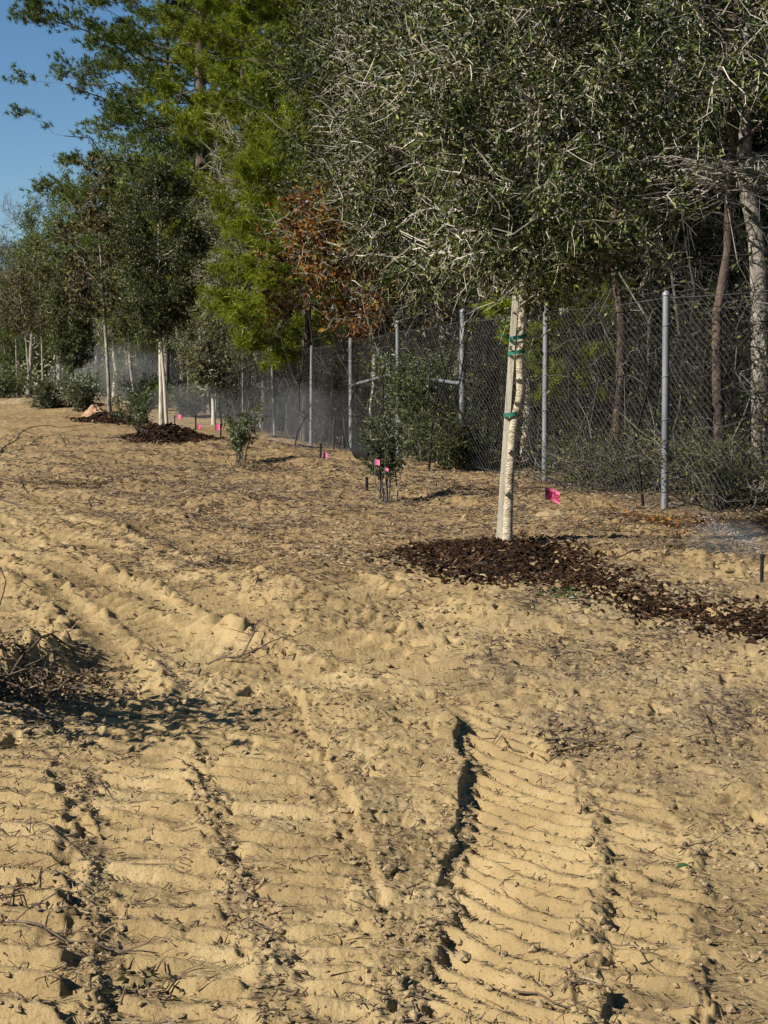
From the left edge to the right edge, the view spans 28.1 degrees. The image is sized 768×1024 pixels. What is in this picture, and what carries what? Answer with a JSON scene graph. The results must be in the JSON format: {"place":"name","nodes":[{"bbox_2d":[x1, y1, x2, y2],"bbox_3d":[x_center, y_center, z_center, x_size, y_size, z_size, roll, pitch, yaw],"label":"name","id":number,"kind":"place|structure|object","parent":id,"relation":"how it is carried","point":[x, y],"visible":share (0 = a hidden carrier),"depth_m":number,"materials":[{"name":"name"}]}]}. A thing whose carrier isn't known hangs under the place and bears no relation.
{"place":"outdoors","nodes":[
{"label":"outdoors","id":0,"kind":"place"},
{"bbox_2d":[0,0,736,393],"label":"sky","id":1,"kind":"structure","parent":0,"point":[25,147],"materials":[{"name":"blue"}]},
{"bbox_2d":[0,395,767,1023],"bbox_3d":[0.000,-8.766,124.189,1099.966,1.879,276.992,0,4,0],"label":"ground","id":2,"kind":"structure","parent":0,"point":[94,613],"depth_m":6.14,"materials":[{"name":"sand"}]},
{"bbox_2d":[0,304,30,393],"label":"broadleaf tree","id":3,"kind":"object","parent":2,"relation":"on","point":[4,357],"visible":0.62,"depth_m":73.22,"materials":[{"name":"green plant"}]},
{"bbox_2d":[0,268,34,395],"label":"planted sapling","id":4,"kind":"object","parent":2,"relation":"on","point":[8,293],"visible":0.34,"depth_m":65.47,"materials":[{"name":"green plant"}]},
{"bbox_2d":[0,358,40,398],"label":"shrub","id":5,"kind":"object","parent":2,"relation":"on","point":[8,383],"visible":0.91,"depth_m":59.37,"materials":[{"name":"green plant"}]},
{"bbox_2d":[0,263,44,397],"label":"planted sapling","id":6,"kind":"object","parent":2,"relation":"on","point":[16,302],"visible":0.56,"depth_m":59.56,"materials":[{"name":"green plant"}]},
{"bbox_2d":[0,227,55,394],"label":"broadleaf tree","id":7,"kind":"object","parent":2,"relation":"on","point":[36,349],"visible":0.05,"depth_m":97.13,"materials":[{"name":"green plant"}]},
{"bbox_2d":[0,188,60,395],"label":"bare tree","id":8,"kind":"object","parent":2,"relation":"on","point":[31,342],"visible":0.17,"depth_m":88.97,"materials":[{"name":"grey plant"}]},
{"bbox_2d":[5,239,71,392],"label":"planted sapling","id":9,"kind":"object","parent":2,"relation":"on","point":[49,274],"visible":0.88,"depth_m":55.40,"materials":[{"name":"green plant"}]},
{"bbox_2d":[0,166,90,395],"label":"broadleaf tree","id":10,"kind":"object","parent":2,"relation":"on","point":[27,226],"visible":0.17,"depth_m":82.50,"materials":[{"name":"green plant"}]},
{"bbox_2d":[0,701,105,724],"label":"fallen branch","id":11,"kind":"object","parent":2,"relation":"on","point":[33,710],"visible":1,"depth_m":6.86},
{"bbox_2d":[16,365,101,409],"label":"shrub","id":12,"kind":"object","parent":2,"relation":"on","point":[50,393],"visible":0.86,"depth_m":44.62,"materials":[{"name":"green plant"}]},
{"bbox_2d":[35,276,102,380],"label":"broadleaf tree","id":13,"kind":"object","parent":2,"relation":"on","point":[48,337],"visible":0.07,"depth_m":67.43,"materials":[{"name":"green plant"}]},
{"bbox_2d":[0,867,138,927],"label":"leafy debris","id":14,"kind":"object","parent":2,"relation":"on","point":[19,882],"visible":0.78,"depth_m":4.54,"materials":[{"name":"brown plant"}]},
{"bbox_2d":[41,252,101,389],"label":"planted oak","id":15,"kind":"object","parent":2,"relation":"on","point":[71,335],"visible":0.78,"depth_m":46.46,"materials":[{"name":"green plant"}]},
{"bbox_2d":[21,152,123,393],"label":"broadleaf tree","id":16,"kind":"object","parent":2,"relation":"on","point":[60,201],"visible":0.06,"depth_m":70.51,"materials":[{"name":"green plant"}]},
{"bbox_2d":[2,475,157,489],"bbox_3d":[-3.366,-0.316,16.354,1.799,0.180,1.255,0,4,0],"label":"leafy debris","id":17,"kind":"object","parent":2,"relation":"on","point":[77,483],"visible":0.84,"depth_m":16.24,"materials":[{"name":"brown plant"}]},
{"bbox_2d":[55,367,106,411],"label":"shrub","id":18,"kind":"object","parent":2,"relation":"on","point":[84,401],"visible":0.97,"depth_m":42.66,"materials":[{"name":"green plant"}]},
{"bbox_2d":[0,895,168,952],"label":"fallen branch","id":19,"kind":"object","parent":2,"relation":"on","point":[49,930],"visible":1,"depth_m":4.21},
{"bbox_2d":[0,567,191,723],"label":"brush pile","id":20,"kind":"object","parent":2,"relation":"on","point":[10,689],"visible":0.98,"depth_m":7.28,"materials":[{"name":"brown plant"}]},
{"bbox_2d":[45,153,148,411],"bbox_3d":[-5.475,-4.370,29.835,2.138,5.169,1.869,3,5,36],"label":"planted sapling","id":21,"kind":"object","parent":2,"relation":"on","point":[102,223],"visible":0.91,"depth_m":29.61,"materials":[{"name":"green plant"}]},
{"bbox_2d":[77,355,121,395],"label":"scrub","id":22,"kind":"object","parent":2,"relation":"on","point":[103,386],"visible":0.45,"depth_m":70.58,"materials":[{"name":"green plant"}]},
{"bbox_2d":[65,411,151,425],"bbox_3d":[-5.330,-1.776,29.843,1.698,0.391,2.880,0,4,0],"label":"mulch ring","id":23,"kind":"object","parent":2,"relation":"on","point":[102,416],"visible":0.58,"depth_m":29.42,"materials":[{"name":"wood"}]},
{"bbox_2d":[43,126,178,397],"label":"broadleaf tree","id":24,"kind":"object","parent":2,"relation":"on","point":[80,239],"visible":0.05,"depth_m":60.73,"materials":[{"name":"green plant"}]},
{"bbox_2d":[86,356,155,400],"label":"scrub","id":25,"kind":"object","parent":2,"relation":"on","point":[118,386],"visible":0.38,"depth_m":58.20,"materials":[{"name":"green plant"}]},
{"bbox_2d":[104,382,156,430],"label":"planted shrub","id":26,"kind":"object","parent":2,"relation":"on","point":[139,409],"visible":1,"depth_m":26.81,"materials":[{"name":"green plant"}]},
{"bbox_2d":[90,252,171,394],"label":"broadleaf tree","id":27,"kind":"object","parent":2,"relation":"on","point":[130,338],"visible":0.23,"depth_m":51.45,"materials":[{"name":"green plant"}]},
{"bbox_2d":[53,79,224,408],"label":"broadleaf tree","id":28,"kind":"object","parent":2,"relation":"on","point":[166,135],"visible":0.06,"depth_m":48.79,"materials":[{"name":"green plant"}]},
{"bbox_2d":[38,0,256,402],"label":"pine tree","id":29,"kind":"object","parent":2,"relation":"on","point":[116,65],"visible":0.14,"depth_m":55.42,"materials":[{"name":"green plant"}]},
{"bbox_2d":[1,0,296,413],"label":"pine tree","id":30,"kind":"object","parent":2,"relation":"on","point":[117,109],"visible":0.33,"depth_m":44.89,"materials":[{"name":"green plant"}]},
{"bbox_2d":[113,371,185,409],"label":"scrub","id":31,"kind":"object","parent":2,"relation":"on","point":[154,386],"visible":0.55,"depth_m":47.62,"materials":[{"name":"green plant"}]},
{"bbox_2d":[101,962,199,1004],"bbox_3d":[-0.578,1.207,3.922,0.251,0.060,0.275,0,4,0],"label":"leafy debris","id":32,"kind":"object","parent":2,"relation":"on","point":[123,978],"visible":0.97,"depth_m":3.92,"materials":[{"name":"brown plant"}]},
{"bbox_2d":[105,142,219,424],"bbox_3d":[-3.522,-3.510,24.361,1.851,4.628,1.792,0,4,0],"label":"planted oak","id":33,"kind":"object","parent":2,"relation":"on","point":[158,298],"visible":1,"depth_m":24.08,"materials":[{"name":"green plant"}]},
{"bbox_2d":[110,422,226,444],"bbox_3d":[-3.429,-1.249,24.483,1.800,0.394,2.716,0,4,0],"label":"mulch ring","id":34,"kind":"object","parent":2,"relation":"on","point":[152,433],"visible":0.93,"depth_m":23.99,"materials":[{"name":"wood"}]},
{"bbox_2d":[163,380,218,417],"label":"scrub","id":35,"kind":"object","parent":2,"relation":"on","point":[188,405],"visible":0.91,"depth_m":41.90,"materials":[{"name":"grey plant"}]},
{"bbox_2d":[154,197,252,414],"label":"broadleaf tree","id":36,"kind":"object","parent":2,"relation":"on","point":[191,337],"visible":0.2,"depth_m":42.91,"materials":[{"name":"green plant"}]},
{"bbox_2d":[100,0,324,246],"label":"pine tree","id":37,"kind":"object","parent":2,"relation":"on","point":[186,71],"visible":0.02,"depth_m":53.87,"materials":[{"name":"green plant"}]},
{"bbox_2d":[186,331,241,424],"bbox_3d":[-4.210,-3.300,37.870,1.334,2.368,1.618,-2,5,-26],"label":"young magnolia","id":38,"kind":"object","parent":2,"relation":"on","point":[204,375],"visible":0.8,"depth_m":37.64,"materials":[{"name":"plant"}]},
{"bbox_2d":[135,0,319,377],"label":"pine tree","id":39,"kind":"object","parent":2,"relation":"on","point":[246,22],"visible":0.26,"depth_m":42.46,"materials":[{"name":"green plant"}]},
{"bbox_2d":[185,103,288,418],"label":"bare tree","id":40,"kind":"object","parent":2,"relation":"on","point":[239,140],"visible":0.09,"depth_m":40.26,"materials":[{"name":"green plant"}]},
{"bbox_2d":[188,301,301,430],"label":"thicket","id":41,"kind":"object","parent":2,"relation":"on","point":[231,394],"visible":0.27,"depth_m":36.65,"materials":[{"name":"plant"}]},
{"bbox_2d":[223,400,269,465],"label":"planted shrub","id":42,"kind":"object","parent":2,"relation":"on","point":[239,439],"visible":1,"depth_m":20.43,"materials":[{"name":"green plant"}]},
{"bbox_2d":[199,460,313,472],"bbox_3d":[-1.591,-0.578,19.611,1.500,0.158,2.118,3,6,38],"label":"leafy debris","id":43,"kind":"object","parent":2,"relation":"on","point":[269,466],"visible":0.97,"depth_m":19.59,"materials":[{"name":"brown plant"}]},
{"bbox_2d":[136,0,378,435],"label":"pine tree","id":44,"kind":"object","parent":2,"relation":"on","point":[176,16],"visible":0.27,"depth_m":33.20,"materials":[{"name":"green plant"}]},
{"bbox_2d":[190,132,328,428],"bbox_3d":[-2.874,-5.398,36.447,3.662,6.986,4.194,1,4,14],"label":"broadleaf tree","id":45,"kind":"object","parent":2,"relation":"on","point":[220,282],"visible":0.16,"depth_m":35.95,"materials":[{"name":"green plant"}]},
{"bbox_2d":[209,302,337,432],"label":"thicket","id":46,"kind":"object","parent":2,"relation":"on","point":[230,408],"visible":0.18,"depth_m":35.62,"materials":[{"name":"plant"}]},
{"bbox_2d":[208,273,363,435],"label":"thicket","id":47,"kind":"object","parent":2,"relation":"on","point":[248,387],"visible":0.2,"depth_m":34.07,"materials":[{"name":"plant"}]},
{"bbox_2d":[227,1,356,301],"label":"pine tree","id":48,"kind":"object","parent":2,"relation":"on","point":[252,66],"visible":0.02,"depth_m":40.31,"materials":[{"name":"green plant"}]},
{"bbox_2d":[191,47,392,441],"bbox_3d":[-1.572,-5.217,29.756,4.598,7.814,4.115,-1,5,-16],"label":"pine tree","id":49,"kind":"object","parent":2,"relation":"on","point":[245,170],"visible":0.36,"depth_m":29.46,"materials":[{"name":"green plant"}]},
{"bbox_2d":[259,303,362,439],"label":"thicket","id":50,"kind":"object","parent":2,"relation":"on","point":[309,390],"visible":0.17,"depth_m":32.23,"materials":[{"name":"plant"}]},
{"bbox_2d":[287,299,371,441],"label":"thicket","id":51,"kind":"object","parent":2,"relation":"on","point":[325,397],"visible":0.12,"depth_m":30.77,"materials":[{"name":"plant"}]},
{"bbox_2d":[241,0,418,349],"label":"broadleaf tree","id":52,"kind":"object","parent":2,"relation":"on","point":[272,55],"visible":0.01,"depth_m":33.85,"materials":[{"name":"green plant"}]},
{"bbox_2d":[266,318,414,445],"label":"thicket","id":53,"kind":"object","parent":2,"relation":"on","point":[300,418],"visible":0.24,"depth_m":29.55,"materials":[{"name":"plant"}]},
{"bbox_2d":[0,302,684,394],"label":"tree line","id":54,"kind":"object","parent":2,"relation":"on","point":[48,369],"visible":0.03,"depth_m":131.04,"materials":[{"name":"green plant"}]},
{"bbox_2d":[237,0,451,408],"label":"broadleaf tree","id":55,"kind":"object","parent":2,"relation":"on","point":[289,74],"visible":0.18,"depth_m":27.08,"materials":[{"name":"plant"}]},
{"bbox_2d":[273,319,435,446],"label":"thicket","id":56,"kind":"object","parent":2,"relation":"on","point":[308,419],"visible":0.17,"depth_m":28.64,"materials":[{"name":"plant"}]},
{"bbox_2d":[245,154,476,442],"bbox_3d":[-0.317,-3.502,25.398,4.001,5.152,3.089,2,5,30],"label":"autumn oak","id":57,"kind":"object","parent":2,"relation":"on","point":[310,230],"visible":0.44,"depth_m":24.98,"materials":[{"name":"brown plant"}]},
{"bbox_2d":[253,0,476,349],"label":"broadleaf tree","id":58,"kind":"object","parent":2,"relation":"on","point":[294,34],"visible":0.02,"depth_m":29.41,"materials":[{"name":"green plant"}]},
{"bbox_2d":[306,296,423,448],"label":"thicket","id":59,"kind":"object","parent":2,"relation":"on","point":[333,418],"visible":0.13,"depth_m":26.84,"materials":[{"name":"plant"}]},
{"bbox_2d":[290,0,472,448],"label":"bare tree","id":60,"kind":"object","parent":2,"relation":"on","point":[429,338],"visible":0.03,"depth_m":26.00,"materials":[{"name":"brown plant"}]},
{"bbox_2d":[0,427,764,1023],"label":"fallen leaves","id":61,"kind":"object","parent":2,"relation":"on","point":[382,715],"depth_m":7.08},
{"bbox_2d":[0,433,767,1023],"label":"twig litter","id":62,"kind":"object","parent":2,"relation":"on","point":[306,521],"visible":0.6,"depth_m":8.30,"materials":[{"name":"wood"}]},
{"bbox_2d":[0,451,767,1023],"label":"sand clods","id":63,"kind":"object","parent":2,"relation":"on","point":[378,921],"visible":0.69,"depth_m":5.46,"materials":[{"name":"sand"}]},
{"bbox_2d":[0,438,767,1023],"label":"pine straw","id":64,"kind":"object","parent":2,"relation":"on","point":[294,570],"visible":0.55,"depth_m":10.40,"materials":[{"name":"plant"}]},
{"bbox_2d":[269,252,504,449],"bbox_3d":[0.364,-2.756,24.947,4.227,3.706,3.189,2,5,22],"label":"thicket","id":65,"kind":"object","parent":2,"relation":"on","point":[332,383],"visible":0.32,"depth_m":24.92,"materials":[{"name":"plant"}]},
{"bbox_2d":[353,408,422,502],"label":"planted shrub","id":66,"kind":"object","parent":2,"relation":"on","point":[391,458],"visible":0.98,"depth_m":13.93,"materials":[{"name":"green plant"}]},
{"bbox_2d":[307,290,480,447],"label":"thicket","id":67,"kind":"object","parent":2,"relation":"on","point":[366,378],"visible":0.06,"depth_m":27.41,"materials":[{"name":"plant"}]},
{"bbox_2d":[309,1,483,377],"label":"bare tree","id":68,"kind":"object","parent":2,"relation":"on","point":[350,76],"visible":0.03,"depth_m":24.74,"materials":[{"name":"brown plant"}]},
{"bbox_2d":[292,0,537,397],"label":"broadleaf tree","id":69,"kind":"object","parent":2,"relation":"on","point":[377,142],"visible":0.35,"depth_m":21.51,"materials":[{"name":"green plant"}]},
{"bbox_2d":[295,275,540,453],"bbox_3d":[0.756,-2.552,24.041,3.874,3.396,2.923,4,6,44],"label":"thicket","id":70,"kind":"object","parent":2,"relation":"on","point":[354,396],"visible":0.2,"depth_m":24.10,"materials":[{"name":"plant"}]},
{"bbox_2d":[358,333,504,462],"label":"shrub","id":71,"kind":"object","parent":2,"relation":"on","point":[402,384],"visible":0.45,"depth_m":20.42,"materials":[{"name":"green plant"}]},
{"bbox_2d":[103,287,767,529],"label":"chain link fence","id":72,"kind":"object","parent":2,"relation":"on","point":[665,353],"visible":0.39,"depth_m":15.77,"materials":[{"name":"metal"}]},
{"bbox_2d":[344,261,538,457],"bbox_3d":[1.219,-2.506,22.354,3.010,3.498,3.990,-1,4,-14],"label":"thicket","id":73,"kind":"object","parent":2,"relation":"on","point":[436,318],"visible":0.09,"depth_m":22.60,"materials":[{"name":"plant"}]},
{"bbox_2d":[303,0,613,453],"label":"broadleaf tree","id":74,"kind":"object","parent":2,"relation":"on","point":[383,4],"visible":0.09,"depth_m":22.52,"materials":[{"name":"green plant"}]},
{"bbox_2d":[371,394,552,471],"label":"shrub","id":75,"kind":"object","parent":2,"relation":"on","point":[455,449],"visible":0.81,"depth_m":18.80,"materials":[{"name":"green plant"}]},
{"bbox_2d":[371,225,556,462],"bbox_3d":[1.233,-2.398,20.835,2.999,3.485,3.975,2,5,28],"label":"thicket","id":76,"kind":"object","parent":2,"relation":"on","point":[479,386],"visible":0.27,"depth_m":20.23,"materials":[{"name":"plant"}]},
{"bbox_2d":[330,475,618,501],"bbox_3d":[0.933,-0.239,14.855,2.782,0.230,2.491,-4,6,-43],"label":"leafy debris","id":77,"kind":"object","parent":2,"relation":"on","point":[516,487],"visible":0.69,"depth_m":14.76,"materials":[{"name":"brown plant"}]},
{"bbox_2d":[345,201,679,470],"bbox_3d":[1.759,-2.398,19.060,4.271,3.744,3.222,2,5,23],"label":"thicket","id":78,"kind":"object","parent":2,"relation":"on","point":[462,377],"visible":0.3,"depth_m":19.13,"materials":[{"name":"plant"}]},
{"bbox_2d":[392,11,645,464],"bbox_3d":[1.832,-4.182,19.181,3.520,7.317,3.627,2,5,20],"label":"bare tree","id":79,"kind":"object","parent":2,"relation":"on","point":[525,434],"visible":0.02,"depth_m":19.44,"materials":[{"name":"brown plant"}]},
{"bbox_2d":[468,715,641,762],"bbox_3d":[0.709,0.978,6.496,0.688,0.142,0.468,-1,4,-11],"label":"leafy debris","id":80,"kind":"object","parent":2,"relation":"on","point":[572,749],"visible":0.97,"depth_m":6.46,"materials":[{"name":"brown plant"}]},
{"bbox_2d":[352,0,765,463],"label":"broadleaf tree","id":81,"kind":"object","parent":2,"relation":"on","point":[402,27],"visible":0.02,"depth_m":19.70,"materials":[{"name":"green plant"}]},
{"bbox_2d":[363,530,767,652],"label":"mulch bed","id":82,"kind":"object","parent":2,"relation":"on","point":[494,556],"visible":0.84,"depth_m":9.14,"materials":[{"name":"wood"}]},
{"bbox_2d":[329,0,722,540],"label":"planted oak","id":83,"kind":"object","parent":82,"relation":"on","point":[460,123],"visible":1,"depth_m":9.55,"materials":[{"name":"green plant"}]},
{"bbox_2d":[467,123,676,472],"bbox_3d":[2.199,-2.547,17.699,2.263,4.298,2.529,-1,4,-9],"label":"pine tree","id":84,"kind":"object","parent":2,"relation":"on","point":[506,303],"visible":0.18,"depth_m":17.48,"materials":[{"name":"green plant"}]},
{"bbox_2d":[442,0,764,480],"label":"broadleaf tree","id":85,"kind":"object","parent":2,"relation":"on","point":[565,62],"visible":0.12,"depth_m":15.63,"materials":[{"name":"green plant"}]},
{"bbox_2d":[478,238,733,481],"bbox_3d":[2.355,-1.949,17.752,2.642,3.070,3.502,0,4,-4],"label":"thicket","id":86,"kind":"object","parent":2,"relation":"on","point":[553,410],"visible":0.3,"depth_m":17.38,"materials":[{"name":"plant"}]},
{"bbox_2d":[475,260,749,458],"bbox_3d":[3.249,-2.412,20.417,3.865,3.694,5.914,-2,5,-30],"label":"thicket","id":87,"kind":"object","parent":2,"relation":"on","point":[609,375],"visible":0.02,"depth_m":20.27,"materials":[{"name":"brown wood"}]},
{"bbox_2d":[482,408,751,493],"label":"fence bush","id":88,"kind":"object","parent":2,"relation":"on","point":[593,478],"visible":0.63,"depth_m":14.88,"materials":[{"name":"green plant"}]},
{"bbox_2d":[479,504,767,535],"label":"leafy debris","id":89,"kind":"object","parent":2,"relation":"on","point":[706,524],"visible":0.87,"depth_m":11.47,"materials":[{"name":"brown plant"}]},
{"bbox_2d":[483,0,767,463],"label":"broadleaf tree","id":90,"kind":"object","parent":2,"relation":"on","point":[755,135],"visible":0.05,"depth_m":17.14,"materials":[{"name":"green plant"}]},
{"bbox_2d":[484,0,767,472],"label":"broadleaf tree","id":91,"kind":"object","parent":2,"relation":"on","point":[708,250],"visible":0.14,"depth_m":16.71,"materials":[{"name":"green plant"}]},
{"bbox_2d":[524,46,748,466],"bbox_3d":[3.659,-2.949,18.816,4.192,4.871,5.557,4,6,40],"label":"thicket","id":92,"kind":"object","parent":2,"relation":"on","point":[669,246],"visible":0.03,"depth_m":17.72,"materials":[{"name":"plant"}]},
{"bbox_2d":[519,214,767,489],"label":"thicket","id":93,"kind":"object","parent":2,"relation":"on","point":[610,388],"visible":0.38,"depth_m":16.22,"materials":[{"name":"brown wood"}]},
{"bbox_2d":[521,58,767,482],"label":"thicket","id":94,"kind":"object","parent":2,"relation":"on","point":[694,289],"visible":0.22,"depth_m":15.73,"materials":[{"name":"plant"}]},
{"bbox_2d":[523,183,767,484],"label":"thicket","id":95,"kind":"object","parent":2,"relation":"on","point":[671,335],"visible":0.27,"depth_m":16.70,"materials":[{"name":"plant"}]},
{"bbox_2d":[525,186,767,488],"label":"thicket","id":96,"kind":"object","parent":2,"relation":"on","point":[683,413],"visible":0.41,"depth_m":15.46,"materials":[{"name":"plant"}]},
{"bbox_2d":[553,142,767,506],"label":"thicket","id":97,"kind":"object","parent":2,"relation":"on","point":[748,360],"visible":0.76,"depth_m":13.46,"materials":[{"name":"plant"}]},
{"bbox_2d":[566,0,767,500],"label":"broadleaf tree","id":98,"kind":"object","parent":2,"relation":"on","point":[732,56],"visible":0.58,"depth_m":13.56,"materials":[{"name":"green plant"}]},
{"bbox_2d":[569,396,767,515],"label":"fence bush","id":99,"kind":"object","parent":2,"relation":"on","point":[741,480],"visible":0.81,"depth_m":12.89,"materials":[{"name":"green plant"}]},
{"bbox_2d":[590,0,767,491],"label":"sycamore tree","id":100,"kind":"object","parent":2,"relation":"on","point":[757,271],"visible":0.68,"depth_m":14.15,"materials":[{"name":"grey plant"}]},
{"bbox_2d":[618,0,767,247],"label":"broadleaf tree","id":101,"kind":"object","parent":2,"relation":"on","point":[755,150],"visible":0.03,"depth_m":17.48,"materials":[{"name":"green plant"}]},
{"bbox_2d":[619,532,767,562],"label":"leafy debris","id":102,"kind":"object","parent":2,"relation":"on","point":[708,546],"visible":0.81,"depth_m":10.05,"materials":[{"name":"brown plant"}]},
{"bbox_2d":[660,214,767,465],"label":"thicket","id":103,"kind":"object","parent":2,"relation":"on","point":[764,319],"visible":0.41,"depth_m":14.18,"materials":[{"name":"plant"}]},
{"bbox_2d":[679,144,767,502],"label":"thicket","id":104,"kind":"object","parent":2,"relation":"on","point":[757,301],"visible":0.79,"depth_m":13.30,"materials":[{"name":"plant"}]},
{"bbox_2d":[691,158,767,482],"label":"thicket","id":105,"kind":"object","parent":2,"relation":"on","point":[749,324],"visible":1,"depth_m":11.42,"materials":[{"name":"plant"}]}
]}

